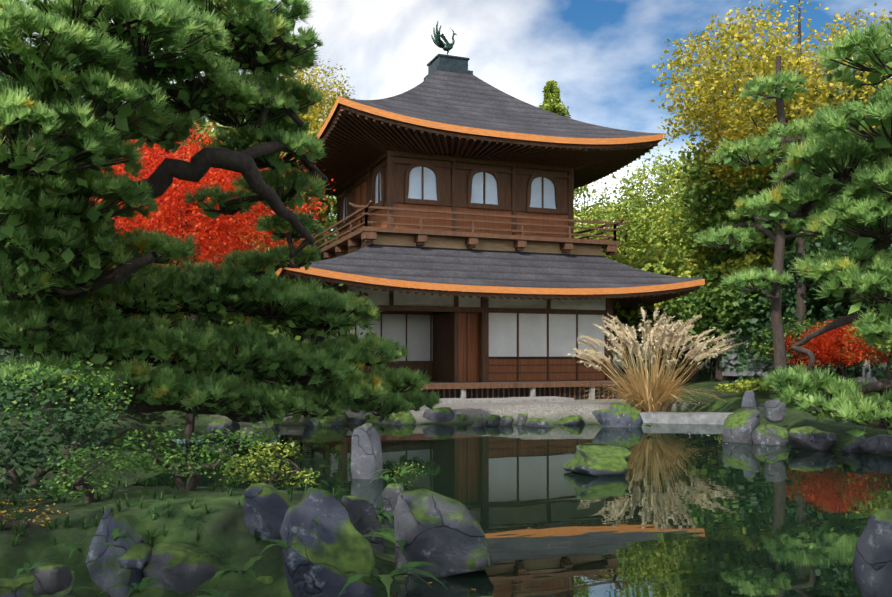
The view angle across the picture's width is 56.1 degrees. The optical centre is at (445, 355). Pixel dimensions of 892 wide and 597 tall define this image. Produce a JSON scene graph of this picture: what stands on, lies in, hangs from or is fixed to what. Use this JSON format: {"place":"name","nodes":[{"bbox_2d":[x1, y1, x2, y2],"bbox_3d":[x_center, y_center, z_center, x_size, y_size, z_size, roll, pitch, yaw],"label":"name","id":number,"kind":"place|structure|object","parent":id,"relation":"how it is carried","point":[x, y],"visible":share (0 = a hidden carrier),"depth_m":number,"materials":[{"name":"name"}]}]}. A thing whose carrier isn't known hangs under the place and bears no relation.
{"place":"outdoors","nodes":[
{"label":"outdoors","id":0,"kind":"place"},
{"bbox_2d":[0,349,891,596],"bbox_3d":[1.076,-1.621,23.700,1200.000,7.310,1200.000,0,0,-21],"label":"ground","id":1,"kind":"structure","parent":0,"point":[226,537],"depth_m":5.96,"materials":[{"name":"green plant"}]},
{"bbox_2d":[0,495,70,547],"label":"flowers","id":2,"kind":"object","parent":1,"relation":"on","point":[9,523],"visible":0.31,"depth_m":5.22,"materials":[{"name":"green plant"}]},
{"bbox_2d":[0,52,87,188],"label":"tree","id":3,"kind":"object","parent":1,"relation":"on","point":[1,77],"depth_m":17.81,"materials":[{"name":"green plant"}]},
{"bbox_2d":[0,303,123,415],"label":"hedge","id":4,"kind":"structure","parent":1,"relation":"on","point":[2,358],"depth_m":14.53,"materials":[{"name":"green plant"}]},
{"bbox_2d":[0,359,139,506],"bbox_3d":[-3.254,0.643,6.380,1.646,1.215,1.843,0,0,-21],"label":"shrub","id":5,"kind":"object","parent":1,"relation":"on","point":[11,480],"visible":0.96,"depth_m":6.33,"materials":[{"name":"green plant"}]},
{"bbox_2d":[4,231,173,396],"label":"tree","id":6,"kind":"object","parent":1,"relation":"on","point":[132,316],"depth_m":17.95,"materials":[{"name":"green plant"}]},
{"bbox_2d":[27,445,157,502],"bbox_3d":[-2.488,0.857,5.910,0.866,0.451,0.804,0,0,-21],"label":"shrub","id":7,"kind":"object","parent":1,"relation":"on","point":[81,483],"visible":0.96,"depth_m":5.83,"materials":[{"name":"green plant"}]},
{"bbox_2d":[20,130,195,263],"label":"tree","id":8,"kind":"object","parent":1,"relation":"on","point":[31,141],"depth_m":20.91,"materials":[{"name":"red plant"}]},
{"bbox_2d":[90,262,188,411],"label":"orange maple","id":9,"kind":"object","parent":1,"relation":"on","point":[112,409],"visible":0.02,"depth_m":16.96,"materials":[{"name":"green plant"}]},
{"bbox_2d":[0,472,341,547],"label":"moss grass tufts","id":10,"kind":"object","parent":1,"relation":"on","point":[20,531],"visible":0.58,"depth_m":5.68,"materials":[{"name":"green plant"}]},
{"bbox_2d":[28,122,334,433],"bbox_3d":[-4.881,-1.305,15.661,5.362,6.469,6.389,0,0,-44],"label":"red maple","id":11,"kind":"object","parent":1,"relation":"on","point":[218,227],"visible":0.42,"depth_m":14.56,"materials":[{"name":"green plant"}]},
{"bbox_2d":[103,427,264,490],"bbox_3d":[-1.932,0.801,6.291,0.956,0.552,1.137,0,0,31],"label":"shrub","id":12,"kind":"object","parent":1,"relation":"on","point":[194,475],"visible":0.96,"depth_m":6.23,"materials":[{"name":"green plant"}]},
{"bbox_2d":[114,115,267,363],"bbox_3d":[-9.457,-3.282,27.016,8.645,9.210,9.226,0,0,-21],"label":"tree","id":13,"kind":"object","parent":1,"relation":"on","point":[202,140],"depth_m":25.56,"materials":[{"name":"red plant"}]},
{"bbox_2d":[0,254,385,394],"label":"hedge","id":14,"kind":"object","parent":1,"relation":"on","point":[269,329],"visible":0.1,"depth_m":21.19,"materials":[{"name":"green plant"}]},
{"bbox_2d":[162,237,225,329],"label":"tree","id":15,"kind":"object","parent":1,"relation":"on","point":[216,316],"depth_m":21.68,"materials":[{"name":"green plant"}]},
{"bbox_2d":[0,0,440,440],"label":"pine","id":16,"kind":"object","parent":1,"relation":"on","point":[89,135],"depth_m":10.94,"materials":[{"name":"green plant"}]},
{"bbox_2d":[165,251,277,330],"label":"tree","id":17,"kind":"object","parent":1,"relation":"on","point":[220,318],"depth_m":23.75,"materials":[{"name":"green plant"}]},
{"bbox_2d":[194,119,286,154],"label":"tree","id":18,"kind":"object","parent":1,"relation":"on","point":[209,123],"depth_m":37.90,"materials":[{"name":"green plant"}]},
{"bbox_2d":[200,217,298,338],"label":"tree","id":19,"kind":"object","parent":1,"relation":"on","point":[293,332],"depth_m":24.62,"materials":[{"name":"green plant"}]},
{"bbox_2d":[164,117,336,382],"bbox_3d":[-7.009,-3.904,30.913,8.117,10.712,8.748,0,0,-21],"label":"tree","id":20,"kind":"object","parent":1,"relation":"on","point":[326,202],"visible":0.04,"depth_m":31.07,"materials":[{"name":"green plant"}]},
{"bbox_2d":[209,440,323,487],"bbox_3d":[-1.461,0.949,6.779,0.923,0.492,0.691,0,0,-21],"label":"shrub","id":21,"kind":"object","parent":1,"relation":"on","point":[270,481],"visible":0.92,"depth_m":6.78,"materials":[{"name":"green plant"}]},
{"bbox_2d":[225,251,353,374],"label":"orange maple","id":22,"kind":"object","parent":1,"relation":"on","point":[247,319],"depth_m":23.12,"materials":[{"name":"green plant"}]},
{"bbox_2d":[255,241,324,371],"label":"tree","id":23,"kind":"object","parent":1,"relation":"on","point":[323,242],"depth_m":27.61,"materials":[{"name":"green plant"}]},
{"bbox_2d":[257,213,331,258],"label":"tree","id":24,"kind":"object","parent":1,"relation":"on","point":[314,234],"depth_m":39.91,"materials":[{"name":"green plant"}]},
{"bbox_2d":[291,195,336,242],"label":"tree","id":25,"kind":"object","parent":1,"relation":"on","point":[334,234],"depth_m":41.82,"materials":[{"name":"green plant"}]},
{"bbox_2d":[277,59,354,257],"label":"tree","id":26,"kind":"object","parent":1,"relation":"on","point":[318,113],"visible":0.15,"depth_m":49.28,"materials":[{"name":"yellow plant"}]},
{"bbox_2d":[16,424,659,596],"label":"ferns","id":27,"kind":"object","parent":1,"relation":"on","point":[386,580],"visible":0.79,"depth_m":4.64,"materials":[{"name":"green plant"}]},
{"bbox_2d":[386,461,426,476],"bbox_3d":[-0.522,1.701,10.400,0.621,0.776,0.532,0,0,-21],"label":"shrub","id":28,"kind":"object","parent":1,"relation":"on","point":[412,472],"visible":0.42,"depth_m":10.39,"materials":[{"name":"green plant"}]},
{"bbox_2d":[0,390,891,596],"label":"garden rocks","id":29,"kind":"object","parent":1,"relation":"on","point":[444,533],"visible":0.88,"depth_m":5.34,"materials":[{"name":"grey stone"}]},
{"bbox_2d":[263,54,704,405],"bbox_3d":[-0.197,-4.041,26.960,12.100,11.050,11.000,0,0,-21],"label":"pagoda","id":30,"kind":"object","parent":1,"relation":"on","point":[467,261],"visible":0.85,"depth_m":23.92,"materials":[{"name":"wood"}]},
{"bbox_2d":[431,21,456,53],"bbox_3d":[-0.001,-10.191,27.176,0.838,1.250,0.569,0,0,-21],"label":"bird statue","id":31,"kind":"object","parent":30,"relation":"on","point":[440,43],"visible":0.92,"depth_m":27.12,"materials":[{"name":"green metal"}]},
{"bbox_2d":[258,334,709,371],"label":"hedge","id":32,"kind":"object","parent":1,"relation":"on","point":[641,353],"depth_m":45.82,"materials":[{"name":"green plant"}]},
{"bbox_2d":[537,80,620,250],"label":"tree","id":33,"kind":"object","parent":1,"relation":"on","point":[552,101],"visible":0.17,"depth_m":39.60,"materials":[{"name":"green plant"}]},
{"bbox_2d":[574,182,655,236],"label":"tree","id":34,"kind":"object","parent":1,"relation":"on","point":[599,198],"visible":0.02,"depth_m":41.54,"materials":[{"name":"green plant"}]},
{"bbox_2d":[574,200,685,373],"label":"tree","id":35,"kind":"object","parent":1,"relation":"on","point":[625,250],"visible":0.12,"depth_m":33.45,"materials":[{"name":"green plant"}]},
{"bbox_2d":[613,304,669,372],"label":"tree","id":36,"kind":"object","parent":1,"relation":"on","point":[635,322],"visible":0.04,"depth_m":27.93,"materials":[{"name":"green plant"}]},
{"bbox_2d":[562,318,721,411],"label":"pampas grass","id":37,"kind":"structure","parent":1,"relation":"on","point":[648,395],"depth_m":19.00,"materials":[{"name":"beige plant"}]},
{"bbox_2d":[567,307,745,370],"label":"grass plumes","id":38,"kind":"object","parent":37,"relation":"attached to","point":[678,332],"visible":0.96,"depth_m":18.96,"materials":[{"name":"beige plant"}]},
{"bbox_2d":[607,238,722,375],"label":"tree","id":39,"kind":"object","parent":1,"relation":"on","point":[648,260],"visible":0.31,"depth_m":27.84,"materials":[{"name":"green plant"}]},
{"bbox_2d":[593,146,761,366],"bbox_3d":[10.206,-4.032,36.324,8.341,9.622,10.279,0,0,-21],"label":"tree","id":40,"kind":"object","parent":1,"relation":"on","point":[639,199],"visible":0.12,"depth_m":35.81,"materials":[{"name":"green plant"}]},
{"bbox_2d":[639,411,731,424],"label":"stone slab","id":41,"kind":"structure","parent":1,"relation":"on","point":[687,417],"depth_m":18.16,"materials":[{"name":"grey stone"}]},
{"bbox_2d":[621,190,785,368],"bbox_3d":[11.262,-2.888,32.380,7.825,7.329,8.318,0,0,-21],"label":"tree","id":42,"kind":"object","parent":1,"relation":"on","point":[705,252],"visible":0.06,"depth_m":31.74,"materials":[{"name":"green plant"}]},
{"bbox_2d":[666,255,760,372],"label":"tree","id":43,"kind":"object","parent":1,"relation":"on","point":[719,261],"depth_m":30.63,"materials":[{"name":"green plant"}]},
{"bbox_2d":[671,321,756,378],"bbox_3d":[9.102,-0.159,28.218,2.892,2.338,2.482,0,0,-3],"label":"round shrub","id":44,"kind":"object","parent":1,"relation":"on","point":[711,370],"visible":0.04,"depth_m":28.32,"materials":[{"name":"green plant"}]},
{"bbox_2d":[653,267,787,380],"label":"tree","id":45,"kind":"object","parent":1,"relation":"on","point":[720,311],"visible":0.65,"depth_m":26.33,"materials":[{"name":"green plant"}]},
{"bbox_2d":[722,335,774,375],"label":"stone wall","id":46,"kind":"structure","parent":1,"relation":"on","point":[744,372],"depth_m":26.66,"materials":[{"name":"grey stone"}]},
{"bbox_2d":[714,377,791,392],"bbox_3d":[7.889,0.835,21.335,2.065,0.575,1.522,0,0,26],"label":"shrub","id":47,"kind":"object","parent":1,"relation":"on","point":[749,387],"visible":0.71,"depth_m":21.27,"materials":[{"name":"green plant"}]},
{"bbox_2d":[620,319,891,376],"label":"hedge","id":48,"kind":"object","parent":1,"relation":"on","point":[704,368],"depth_m":30.98,"materials":[{"name":"green plant"}]},
{"bbox_2d":[679,250,851,376],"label":"tree","id":49,"kind":"object","parent":1,"relation":"on","point":[750,260],"visible":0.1,"depth_m":27.00,"materials":[{"name":"green plant"}]},
{"bbox_2d":[649,0,891,368],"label":"tree","id":50,"kind":"object","parent":1,"relation":"on","point":[721,108],"visible":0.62,"depth_m":22.79,"materials":[{"name":"yellow plant"}]},
{"bbox_2d":[658,122,882,337],"bbox_3d":[11.702,-3.675,28.078,8.548,9.047,7.398,0,0,-21],"label":"tree","id":51,"kind":"object","parent":1,"relation":"on","point":[677,171],"visible":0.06,"depth_m":28.01,"materials":[{"name":"green plant"}]},
{"bbox_2d":[693,56,848,391],"bbox_3d":[6.665,-2.618,16.773,2.724,6.722,2.706,0,0,-21],"label":"pine","id":52,"kind":"object","parent":1,"relation":"on","point":[772,140],"depth_m":16.67,"materials":[{"name":"green plant"}]},
{"bbox_2d":[723,84,848,293],"bbox_3d":[6.721,-3.329,16.761,2.376,4.232,1.256,0,0,7],"label":"pine foliage","id":53,"kind":"object","parent":52,"relation":"attached to","point":[767,160],"visible":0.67,"depth_m":16.68,"materials":[{"name":"green plant"}]},
{"bbox_2d":[667,89,881,374],"bbox_3d":[12.313,-4.206,26.779,9.464,10.158,8.461,0,0,38],"label":"tree","id":54,"kind":"object","parent":1,"relation":"on","point":[703,189],"visible":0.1,"depth_m":26.65,"materials":[{"name":"green plant"}]},
{"bbox_2d":[744,313,829,365],"bbox_3d":[9.911,-0.139,23.590,2.639,2.202,2.716,0,0,-21],"label":"round shrub","id":55,"kind":"object","parent":1,"relation":"on","point":[768,344],"visible":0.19,"depth_m":23.58,"materials":[{"name":"green plant"}]},
{"bbox_2d":[709,252,869,335],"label":"tree","id":56,"kind":"object","parent":1,"relation":"on","point":[752,305],"visible":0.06,"depth_m":24.90,"materials":[{"name":"green plant"}]},
{"bbox_2d":[712,301,891,391],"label":"hedge","id":57,"kind":"object","parent":1,"relation":"on","point":[743,365],"visible":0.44,"depth_m":22.45,"materials":[{"name":"green plant"}]},
{"bbox_2d":[755,10,891,436],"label":"pine","id":58,"kind":"object","parent":1,"relation":"on","point":[848,277],"depth_m":10.11,"materials":[{"name":"green plant"}]},
{"bbox_2d":[762,52,891,259],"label":"tree","id":59,"kind":"object","parent":1,"relation":"on","point":[831,96],"visible":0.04,"depth_m":23.32,"materials":[{"name":"green plant"}]},
{"bbox_2d":[764,214,891,323],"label":"tree","id":60,"kind":"object","parent":1,"relation":"on","point":[837,308],"visible":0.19,"depth_m":23.69,"materials":[{"name":"green plant"}]},
{"bbox_2d":[770,316,891,379],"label":"red maple","id":61,"kind":"object","parent":1,"relation":"on","point":[824,347],"visible":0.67,"depth_m":19.86,"materials":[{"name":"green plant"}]},
{"bbox_2d":[784,231,890,375],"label":"tree","id":62,"kind":"object","parent":1,"relation":"on","point":[832,303],"visible":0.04,"depth_m":24.29,"materials":[{"name":"green plant"}]},
{"bbox_2d":[834,308,891,379],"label":"maple","id":63,"kind":"object","parent":1,"relation":"on","point":[889,357],"visible":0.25,"depth_m":19.42,"materials":[{"name":"red plant"}]},
{"bbox_2d":[856,353,876,382],"bbox_3d":[10.913,-0.031,21.701,0.638,1.462,0.638,0,0,1],"label":"stone lantern","id":64,"kind":"object","parent":1,"relation":"on","point":[866,376],"visible":0.1,"depth_m":21.62,"materials":[{"name":"grey stone"}]},
{"bbox_2d":[8,0,891,349],"label":"sky","id":65,"kind":"structure","parent":0,"point":[601,55],"materials":[{"name":"blue"}]},
{"bbox_2d":[129,423,891,596],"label":"pond water","id":66,"kind":"structure","parent":0,"point":[690,510],"depth_m":8.61,"materials":[{"name":"green liquid"}]}
]}

